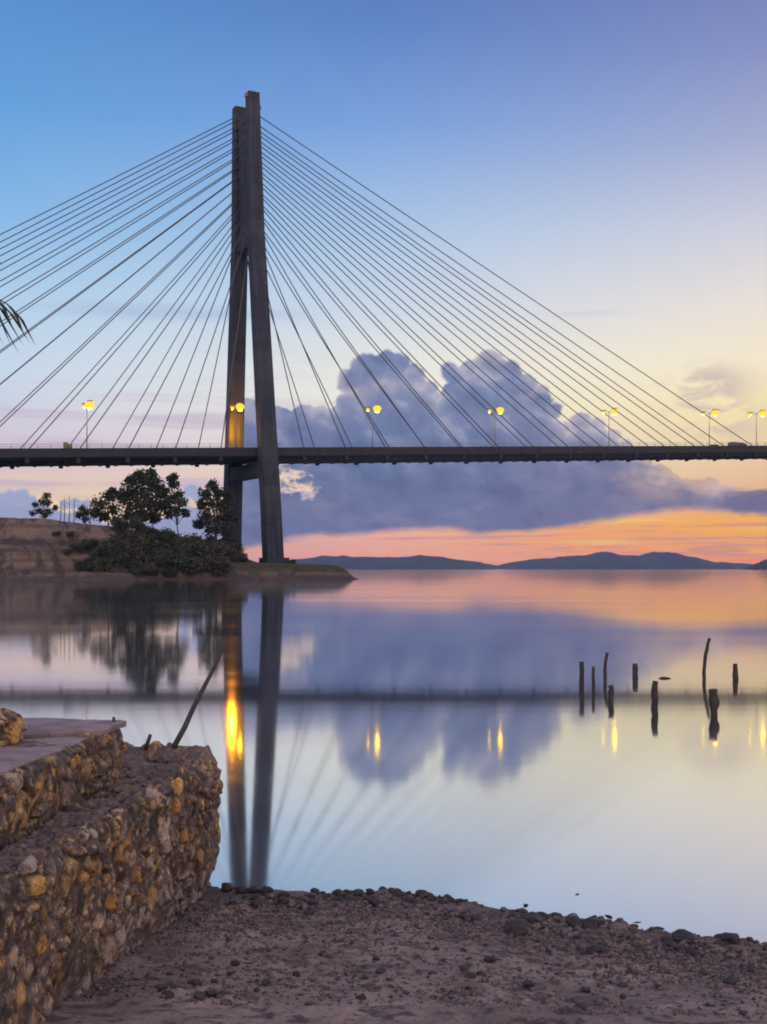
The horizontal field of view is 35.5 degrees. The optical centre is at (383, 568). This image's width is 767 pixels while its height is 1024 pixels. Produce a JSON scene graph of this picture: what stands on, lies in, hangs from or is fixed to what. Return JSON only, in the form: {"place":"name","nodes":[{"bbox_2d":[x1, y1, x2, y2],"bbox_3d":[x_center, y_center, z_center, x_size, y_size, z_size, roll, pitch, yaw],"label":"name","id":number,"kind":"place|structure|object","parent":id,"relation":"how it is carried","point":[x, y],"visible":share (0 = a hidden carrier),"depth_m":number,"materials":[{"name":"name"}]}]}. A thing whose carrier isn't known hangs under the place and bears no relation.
{"place":"outdoors","nodes":[
{"label":"outdoors","id":0,"kind":"place"},
{"bbox_2d":[0,569,766,942],"bbox_3d":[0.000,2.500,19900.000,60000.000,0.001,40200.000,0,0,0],"label":"water","id":1,"kind":"structure","parent":0,"point":[456,733],"depth_m":20.28,"materials":[{"name":"liquid"}]},
{"bbox_2d":[0,517,356,580],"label":"headland","id":2,"kind":"structure","parent":1,"relation":"in","point":[30,549],"depth_m":263.96,"materials":[{"name":"soil"}]},
{"bbox_2d":[29,492,57,518],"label":"tree","id":3,"kind":"object","parent":2,"relation":"on","point":[44,502],"visible":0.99,"depth_m":290.05,"materials":[{"name":"green plant"}]},
{"bbox_2d":[61,546,73,555],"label":"shrub","id":4,"kind":"object","parent":2,"relation":"on","point":[67,552],"visible":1,"depth_m":261.57,"materials":[{"name":"green plant"}]},
{"bbox_2d":[69,543,85,552],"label":"shrub","id":5,"kind":"object","parent":2,"relation":"on","point":[77,547],"visible":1,"depth_m":263.28,"materials":[{"name":"green plant"}]},
{"bbox_2d":[75,504,90,523],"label":"tree","id":6,"kind":"object","parent":2,"relation":"on","point":[83,510],"visible":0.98,"depth_m":282.99,"materials":[{"name":"green plant"}]},
{"bbox_2d":[73,558,92,571],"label":"shrub","id":7,"kind":"object","parent":2,"relation":"on","point":[79,565],"visible":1,"depth_m":259.74,"materials":[{"name":"green plant"}]},
{"bbox_2d":[79,540,93,551],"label":"shrub","id":8,"kind":"object","parent":2,"relation":"on","point":[86,545],"visible":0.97,"depth_m":264.92,"materials":[{"name":"green plant"}]},
{"bbox_2d":[87,546,105,558],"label":"shrub","id":9,"kind":"object","parent":2,"relation":"on","point":[94,553],"visible":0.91,"depth_m":262.13,"materials":[{"name":"green plant"}]},
{"bbox_2d":[88,538,109,546],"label":"shrub","id":10,"kind":"object","parent":2,"relation":"on","point":[92,541],"visible":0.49,"depth_m":265.57,"materials":[{"name":"green plant"}]},
{"bbox_2d":[93,558,113,571],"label":"shrub","id":11,"kind":"object","parent":2,"relation":"on","point":[108,566],"visible":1,"depth_m":259.18,"materials":[{"name":"green plant"}]},
{"bbox_2d":[86,550,121,571],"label":"shrub","id":12,"kind":"object","parent":2,"relation":"on","point":[102,558],"visible":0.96,"depth_m":260.80,"materials":[{"name":"green plant"}]},
{"bbox_2d":[87,486,123,526],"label":"tree","id":13,"kind":"object","parent":2,"relation":"on","point":[96,513],"visible":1,"depth_m":281.17,"materials":[{"name":"green plant"}]},
{"bbox_2d":[95,538,124,556],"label":"shrub","id":14,"kind":"object","parent":2,"relation":"on","point":[107,546],"visible":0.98,"depth_m":262.15,"materials":[{"name":"green plant"}]},
{"bbox_2d":[109,514,130,534],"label":"shrub","id":15,"kind":"object","parent":2,"relation":"on","point":[121,524],"visible":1,"depth_m":272.00,"materials":[{"name":"green plant"}]},
{"bbox_2d":[109,529,141,542],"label":"shrub","id":16,"kind":"object","parent":2,"relation":"on","point":[129,536],"visible":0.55,"depth_m":271.98,"materials":[{"name":"green plant"}]},
{"bbox_2d":[128,567,141,576],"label":"shrub","id":17,"kind":"object","parent":2,"relation":"on","point":[136,571],"visible":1,"depth_m":261.06,"materials":[{"name":"green plant"}]},
{"bbox_2d":[125,515,148,536],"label":"shrub","id":18,"kind":"object","parent":2,"relation":"on","point":[139,525],"visible":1,"depth_m":275.89,"materials":[{"name":"green plant"}]},
{"bbox_2d":[126,558,152,572],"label":"shrub","id":19,"kind":"object","parent":2,"relation":"on","point":[138,564],"visible":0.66,"depth_m":263.02,"materials":[{"name":"green plant"}]},
{"bbox_2d":[111,467,175,524],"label":"tree","id":20,"kind":"object","parent":2,"relation":"on","point":[151,480],"visible":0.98,"depth_m":283.17,"materials":[{"name":"green plant"}]},
{"bbox_2d":[134,536,156,553],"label":"shrub","id":21,"kind":"object","parent":2,"relation":"on","point":[149,549],"visible":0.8,"depth_m":271.68,"materials":[{"name":"green plant"}]},
{"bbox_2d":[139,561,162,576],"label":"shrub","id":22,"kind":"object","parent":2,"relation":"on","point":[151,570],"visible":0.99,"depth_m":261.62,"materials":[{"name":"green plant"}]},
{"bbox_2d":[145,531,158,541],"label":"shrub","id":23,"kind":"object","parent":2,"relation":"on","point":[153,537],"visible":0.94,"depth_m":276.74,"materials":[{"name":"green plant"}]},
{"bbox_2d":[151,524,171,542],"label":"shrub","id":24,"kind":"object","parent":2,"relation":"on","point":[163,535],"visible":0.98,"depth_m":279.56,"materials":[{"name":"green plant"}]},
{"bbox_2d":[147,546,176,567],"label":"shrub","id":25,"kind":"object","parent":2,"relation":"on","point":[165,553],"visible":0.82,"depth_m":266.53,"materials":[{"name":"green plant"}]},
{"bbox_2d":[155,540,173,550],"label":"shrub","id":26,"kind":"object","parent":2,"relation":"on","point":[161,544],"visible":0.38,"depth_m":275.78,"materials":[{"name":"green plant"}]},
{"bbox_2d":[161,565,176,577],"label":"shrub","id":27,"kind":"object","parent":2,"relation":"on","point":[169,569],"visible":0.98,"depth_m":263.81,"materials":[{"name":"green plant"}]},
{"bbox_2d":[162,568,178,578],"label":"shrub","id":28,"kind":"object","parent":2,"relation":"on","point":[167,574],"visible":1,"depth_m":263.87,"materials":[{"name":"green plant"}]},
{"bbox_2d":[161,528,180,539],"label":"shrub","id":29,"kind":"object","parent":2,"relation":"on","point":[174,534],"visible":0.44,"depth_m":282.81,"materials":[{"name":"green plant"}]},
{"bbox_2d":[157,553,189,572],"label":"shrub","id":30,"kind":"object","parent":2,"relation":"on","point":[173,562],"visible":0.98,"depth_m":264.55,"materials":[{"name":"green plant"}]},
{"bbox_2d":[163,472,190,535],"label":"tree","id":31,"kind":"object","parent":2,"relation":"on","point":[178,499],"visible":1,"depth_m":285.38,"materials":[{"name":"green plant"}]},
{"bbox_2d":[168,533,203,553],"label":"shrub","id":32,"kind":"object","parent":2,"relation":"on","point":[181,542],"visible":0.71,"depth_m":272.54,"materials":[{"name":"green plant"}]},
{"bbox_2d":[180,555,207,577],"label":"shrub","id":33,"kind":"object","parent":2,"relation":"on","point":[198,566],"visible":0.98,"depth_m":265.59,"materials":[{"name":"green plant"}]},
{"bbox_2d":[184,553,204,568],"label":"shrub","id":34,"kind":"object","parent":2,"relation":"on","point":[190,557],"visible":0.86,"depth_m":265.99,"materials":[{"name":"green plant"}]},
{"bbox_2d":[184,537,221,557],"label":"shrub","id":35,"kind":"object","parent":2,"relation":"on","point":[200,550],"visible":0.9,"depth_m":270.47,"materials":[{"name":"green plant"}]},
{"bbox_2d":[204,562,217,573],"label":"shrub","id":36,"kind":"object","parent":2,"relation":"on","point":[208,567],"visible":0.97,"depth_m":267.58,"materials":[{"name":"green plant"}]},
{"bbox_2d":[192,478,238,541],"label":"tree","id":37,"kind":"object","parent":2,"relation":"on","point":[220,505],"visible":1,"depth_m":317.11,"materials":[{"name":"green plant"}]},
{"bbox_2d":[202,553,234,574],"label":"shrub","id":38,"kind":"object","parent":2,"relation":"on","point":[220,561],"visible":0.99,"depth_m":267.61,"materials":[{"name":"green plant"}]},
{"bbox_2d":[204,535,232,544],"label":"shrub","id":39,"kind":"object","parent":2,"relation":"on","point":[223,539],"visible":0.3,"depth_m":336.74,"materials":[{"name":"green plant"}]},
{"bbox_2d":[210,564,232,576],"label":"shrub","id":40,"kind":"object","parent":2,"relation":"on","point":[217,571],"visible":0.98,"depth_m":267.97,"materials":[{"name":"green plant"}]},
{"bbox_2d":[213,542,237,561],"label":"shrub","id":41,"kind":"object","parent":2,"relation":"on","point":[230,553],"visible":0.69,"depth_m":274.71,"materials":[{"name":"green plant"}]},
{"bbox_2d":[227,539,244,552],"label":"shrub","id":42,"kind":"object","parent":2,"relation":"on","point":[238,546],"visible":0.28,"depth_m":319.34,"materials":[{"name":"green plant"}]},
{"bbox_2d":[232,554,246,562],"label":"shrub","id":43,"kind":"object","parent":2,"relation":"on","point":[239,559],"visible":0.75,"depth_m":295.44,"materials":[{"name":"green plant"}]},
{"bbox_2d":[0,90,766,562],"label":"cable stayed bridge","id":44,"kind":"structure","parent":1,"relation":"in","point":[266,456],"depth_m":344.43,"materials":[{"name":"concrete"}]},
{"bbox_2d":[82,400,93,447],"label":"street lamp","id":45,"kind":"object","parent":44,"relation":"on","point":[88,404],"visible":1,"depth_m":320.08,"materials":[{"name":"metal"}]},
{"bbox_2d":[230,402,243,446],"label":"street lamp","id":46,"kind":"object","parent":44,"relation":"on","point":[239,406],"visible":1,"depth_m":342.74,"materials":[{"name":"metal"}]},
{"bbox_2d":[365,404,380,446],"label":"street lamp","id":47,"kind":"object","parent":44,"relation":"on","point":[376,407],"visible":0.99,"depth_m":362.77,"materials":[{"name":"metal"}]},
{"bbox_2d":[487,406,503,446],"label":"street lamp","id":48,"kind":"object","parent":44,"relation":"on","point":[499,409],"visible":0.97,"depth_m":382.97,"materials":[{"name":"metal"}]},
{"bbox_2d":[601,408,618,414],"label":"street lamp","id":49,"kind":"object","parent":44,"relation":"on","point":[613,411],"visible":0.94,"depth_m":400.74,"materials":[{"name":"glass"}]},
{"bbox_2d":[701,409,718,443],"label":"street lamp","id":50,"kind":"object","parent":44,"relation":"on","point":[715,412],"visible":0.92,"depth_m":424.22,"materials":[{"name":"metal"}]},
{"bbox_2d":[728,442,746,445],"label":"truck","id":51,"kind":"object","parent":44,"relation":"on","point":[738,444],"visible":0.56,"depth_m":419.51,"materials":[{"name":"paint"}]},
{"bbox_2d":[747,410,765,445],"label":"street lamp","id":52,"kind":"object","parent":44,"relation":"on","point":[762,413],"visible":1,"depth_m":434.48,"materials":[{"name":"metal"}]},
{"bbox_2d":[579,661,583,688],"bbox_3d":[4.113,2.464,24.902,0.128,1.078,0.119,0,0,0],"label":"wooden stake","id":53,"kind":"object","parent":1,"relation":"in","point":[581,676],"visible":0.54,"depth_m":24.86,"materials":[{"name":"brown wood"}]},
{"bbox_2d":[592,666,594,689],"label":"wooden stake","id":54,"kind":"object","parent":1,"relation":"in","point":[593,677],"visible":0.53,"depth_m":24.68,"materials":[{"name":"brown wood"}]},
{"bbox_2d":[603,652,608,680],"bbox_3d":[4.977,2.436,26.824,0.131,1.131,0.100,0,0,0],"label":"wooden stake","id":55,"kind":"object","parent":1,"relation":"in","point":[605,668],"visible":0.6,"depth_m":26.79,"materials":[{"name":"brown wood"}]},
{"bbox_2d":[608,685,613,701],"bbox_3d":[4.278,2.592,22.567,0.131,0.824,0.132,0,0,0],"label":"wooden stake","id":56,"kind":"object","parent":1,"relation":"in","point":[611,693],"visible":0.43,"depth_m":22.52,"materials":[{"name":"brown wood"}]},
{"bbox_2d":[632,663,637,677],"bbox_3d":[5.777,2.591,27.537,0.138,0.824,0.142,0,0,0],"label":"wooden stake","id":57,"kind":"object","parent":1,"relation":"in","point":[634,670],"visible":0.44,"depth_m":27.48,"materials":[{"name":"brown wood"}]},
{"bbox_2d":[651,680,657,708],"bbox_3d":[4.860,2.506,21.477,0.151,1.008,0.133,0,0,0],"label":"wooden stake","id":58,"kind":"object","parent":1,"relation":"in","point":[654,695],"visible":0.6,"depth_m":21.43,"materials":[{"name":"brown wood"}]},
{"bbox_2d":[702,638,710,678],"bbox_3d":[7.348,2.289,27.291,0.216,1.436,0.103,0,0,0],"label":"wooden stake","id":59,"kind":"object","parent":1,"relation":"in","point":[705,659],"visible":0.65,"depth_m":27.26,"materials":[{"name":"brown wood"}]},
{"bbox_2d":[708,689,719,714],"bbox_3d":[5.642,2.534,20.496,0.203,0.955,0.200,0,0,0],"label":"wooden stake","id":60,"kind":"object","parent":1,"relation":"in","point":[714,702],"visible":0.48,"depth_m":20.44,"materials":[{"name":"brown wood"}]},
{"bbox_2d":[732,664,738,679],"bbox_3d":[7.937,2.573,27.055,0.147,0.866,0.148,0,0,0],"label":"wooden stake","id":61,"kind":"object","parent":1,"relation":"in","point":[735,676],"visible":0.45,"depth_m":27.01,"materials":[{"name":"brown wood"}]},
{"bbox_2d":[0,0,766,565],"label":"sky","id":62,"kind":"structure","parent":0,"point":[605,160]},
{"bbox_2d":[294,555,514,568],"bbox_3d":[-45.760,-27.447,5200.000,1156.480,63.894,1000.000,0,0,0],"label":"hills","id":63,"kind":"structure","parent":0,"point":[409,562],"depth_m":4869.50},
{"bbox_2d":[43,885,766,1023],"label":"beach","id":64,"kind":"structure","parent":0,"point":[108,1009],"depth_m":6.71,"materials":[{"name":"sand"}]},
{"bbox_2d":[0,741,223,1023],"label":"stone wall","id":65,"kind":"structure","parent":64,"relation":"on","point":[78,914],"depth_m":6.81,"materials":[{"name":"stone"}]},
{"bbox_2d":[0,865,9,872],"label":"rubble stone","id":66,"kind":"object","parent":65,"relation":"on","point":[4,868],"visible":1,"depth_m":5.74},
{"bbox_2d":[10,849,23,855],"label":"rubble stone","id":67,"kind":"object","parent":65,"relation":"on","point":[17,852],"visible":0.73,"depth_m":6.00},
{"bbox_2d":[44,821,53,827],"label":"rubble stone","id":68,"kind":"object","parent":65,"relation":"on","point":[49,824],"visible":1,"depth_m":6.71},
{"bbox_2d":[0,718,126,850],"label":"stone wall","id":69,"kind":"structure","parent":65,"relation":"on","point":[50,768],"depth_m":7.22,"materials":[{"name":"stone"}]},
{"bbox_2d":[0,708,27,746],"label":"masonry block","id":70,"kind":"object","parent":69,"relation":"on","point":[13,726],"depth_m":7.43,"materials":[{"name":"stone"}]},
{"bbox_2d":[59,821,69,827],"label":"rubble stone","id":71,"kind":"object","parent":65,"relation":"on","point":[63,824],"visible":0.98,"depth_m":6.72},
{"bbox_2d":[66,803,81,811],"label":"rubble stone","id":72,"kind":"object","parent":65,"relation":"on","point":[74,807],"visible":1,"depth_m":7.16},
{"bbox_2d":[88,800,98,809],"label":"rubble stone","id":73,"kind":"object","parent":65,"relation":"on","point":[92,804],"visible":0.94,"depth_m":7.25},
{"bbox_2d":[90,809,105,818],"bbox_3d":[-1.661,1.433,6.969,0.095,0.066,0.060,-11,-1,-34],"label":"rubble stone","id":74,"kind":"object","parent":65,"relation":"on","point":[99,812],"visible":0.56,"depth_m":6.95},
{"bbox_2d":[94,791,108,797],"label":"rubble stone","id":75,"kind":"object","parent":65,"relation":"on","point":[102,794],"visible":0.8,"depth_m":7.58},
{"bbox_2d":[107,801,119,808],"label":"rubble stone","id":76,"kind":"object","parent":65,"relation":"on","point":[113,804],"visible":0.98,"depth_m":7.25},
{"bbox_2d":[112,785,127,792],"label":"rubble stone","id":77,"kind":"object","parent":65,"relation":"on","point":[118,788],"visible":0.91,"depth_m":7.78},
{"bbox_2d":[144,734,151,749],"bbox_3d":[-1.808,1.330,9.200,0.066,0.124,0.033,0,0,0],"label":"rod stub","id":78,"kind":"object","parent":65,"relation":"attached to","point":[147,743],"visible":1,"depth_m":9.19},
{"bbox_2d":[160,754,168,762],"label":"rubble stone","id":79,"kind":"object","parent":65,"relation":"on","point":[164,758],"visible":1,"depth_m":9.02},
{"bbox_2d":[171,629,233,748],"bbox_3d":[-1.420,0.936,9.480,0.048,0.899,0.682,0,0,36],"label":"wooden pole","id":80,"kind":"object","parent":65,"relation":"on","point":[179,736],"visible":1,"depth_m":9.41,"materials":[{"name":"wood"}]},
{"bbox_2d":[154,984,166,991],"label":"stone","id":81,"kind":"object","parent":64,"relation":"on","point":[159,987],"visible":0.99,"depth_m":6.37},
{"bbox_2d":[162,990,173,998],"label":"stone","id":82,"kind":"object","parent":64,"relation":"on","point":[168,994],"visible":1,"depth_m":6.24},
{"bbox_2d":[190,979,202,985],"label":"stone","id":83,"kind":"object","parent":64,"relation":"on","point":[196,982],"visible":1,"depth_m":6.49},
{"bbox_2d":[193,991,205,999],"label":"stone","id":84,"kind":"object","parent":64,"relation":"on","point":[199,995],"visible":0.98,"depth_m":6.25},
{"bbox_2d":[204,989,217,996],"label":"stone","id":85,"kind":"object","parent":64,"relation":"on","point":[211,993],"visible":1,"depth_m":6.32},
{"bbox_2d":[221,882,232,890],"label":"rock","id":86,"kind":"object","parent":64,"relation":"on","point":[228,886],"visible":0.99,"depth_m":9.10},
{"bbox_2d":[235,886,248,893],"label":"rock","id":87,"kind":"object","parent":64,"relation":"on","point":[241,890],"visible":1,"depth_m":9.01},
{"bbox_2d":[248,885,259,893],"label":"rock","id":88,"kind":"object","parent":64,"relation":"on","point":[253,889],"visible":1,"depth_m":9.03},
{"bbox_2d":[249,900,262,907],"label":"rock","id":89,"kind":"object","parent":64,"relation":"on","point":[254,904],"visible":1,"depth_m":8.52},
{"bbox_2d":[262,978,270,985],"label":"stone","id":90,"kind":"object","parent":64,"relation":"on","point":[265,981],"visible":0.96,"depth_m":6.57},
{"bbox_2d":[275,897,288,904],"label":"rock","id":91,"kind":"object","parent":64,"relation":"on","point":[281,900],"visible":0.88,"depth_m":8.64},
{"bbox_2d":[333,889,345,896],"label":"rock","id":92,"kind":"object","parent":64,"relation":"on","point":[338,892],"visible":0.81,"depth_m":8.93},
{"bbox_2d":[363,895,379,906],"bbox_3d":[-0.080,2.407,8.663,0.110,0.094,0.201,4,0,-23],"label":"rock","id":93,"kind":"object","parent":64,"relation":"on","point":[373,901],"visible":0.76,"depth_m":8.62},
{"bbox_2d":[375,967,385,973],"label":"stone","id":94,"kind":"object","parent":64,"relation":"on","point":[380,970],"visible":1,"depth_m":6.85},
{"bbox_2d":[459,965,469,970],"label":"stone","id":95,"kind":"object","parent":64,"relation":"on","point":[464,967],"visible":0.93,"depth_m":6.90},
{"bbox_2d":[470,914,480,921],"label":"rock","id":96,"kind":"object","parent":64,"relation":"on","point":[475,917],"visible":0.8,"depth_m":8.24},
{"bbox_2d":[484,955,496,962],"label":"stone","id":97,"kind":"object","parent":64,"relation":"on","point":[490,959],"visible":1,"depth_m":7.13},
{"bbox_2d":[503,919,528,935],"bbox_3d":[0.882,2.379,7.945,0.177,0.086,0.208,-2,9,43],"label":"rock","id":98,"kind":"object","parent":64,"relation":"on","point":[519,927],"visible":0.94,"depth_m":7.90,"materials":[{"name":"stone"}]},
{"bbox_2d":[523,979,534,987],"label":"stone","id":99,"kind":"object","parent":64,"relation":"on","point":[527,983],"visible":0.99,"depth_m":6.67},
{"bbox_2d":[522,911,543,922],"bbox_3d":[1.031,2.414,8.270,0.165,0.092,0.120,11,-6,-17],"label":"rock","id":100,"kind":"object","parent":64,"relation":"on","point":[531,917],"visible":0.68,"depth_m":8.23,"materials":[{"name":"stone"}]},
{"bbox_2d":[565,916,580,927],"bbox_3d":[1.279,2.410,8.189,0.140,0.079,0.109,0,0,37],"label":"rock","id":101,"kind":"object","parent":64,"relation":"on","point":[572,921],"visible":0.83,"depth_m":8.15,"materials":[{"name":"stone"}]},
{"bbox_2d":[575,1003,587,1010],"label":"stone","id":102,"kind":"object","parent":64,"relation":"on","point":[583,1006],"visible":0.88,"depth_m":6.29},
{"bbox_2d":[582,918,595,928],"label":"rock","id":103,"kind":"object","parent":64,"relation":"on","point":[589,923],"visible":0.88,"depth_m":8.11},
{"bbox_2d":[586,945,603,954],"bbox_3d":[1.333,2.404,7.555,0.114,0.059,0.082,0,11,15],"label":"rock","id":104,"kind":"object","parent":64,"relation":"on","point":[591,950],"visible":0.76,"depth_m":7.53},
{"bbox_2d":[616,981,627,987],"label":"stone","id":105,"kind":"object","parent":64,"relation":"on","point":[623,984],"visible":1,"depth_m":6.78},
{"bbox_2d":[672,929,693,941],"bbox_3d":[1.964,2.424,7.902,0.137,0.096,0.189,6,-8,-11],"label":"rock","id":106,"kind":"object","parent":64,"relation":"on","point":[678,935],"visible":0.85,"depth_m":7.85,"materials":[{"name":"stone"}]},
{"bbox_2d":[721,932,738,944],"bbox_3d":[2.247,2.393,7.760,0.125,0.074,0.146,9,-7,-13],"label":"rock","id":107,"kind":"object","parent":64,"relation":"on","point":[731,938],"visible":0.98,"depth_m":7.72,"materials":[{"name":"stone"}]},
{"bbox_2d":[724,978,736,984],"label":"rock","id":108,"kind":"object","parent":64,"relation":"on","point":[731,981],"visible":0.99,"depth_m":6.88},
{"bbox_2d":[498,552,752,568],"bbox_3d":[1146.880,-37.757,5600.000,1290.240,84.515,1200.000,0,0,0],"label":"hills","id":109,"kind":"structure","parent":0,"point":[650,560],"depth_m":5193.36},
{"bbox_2d":[740,559,766,569],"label":"hills","id":110,"kind":"structure","parent":0,"point":[761,565],"depth_m":3192.46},
{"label":"earth bank","id":111,"kind":"structure","parent":0,"visible":0},
{"bbox_2d":[0,262,35,354],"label":"palm tree","id":112,"kind":"object","parent":111,"relation":"on","point":[4,310],"visible":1,"depth_m":8.09,"materials":[{"name":"green plant"}]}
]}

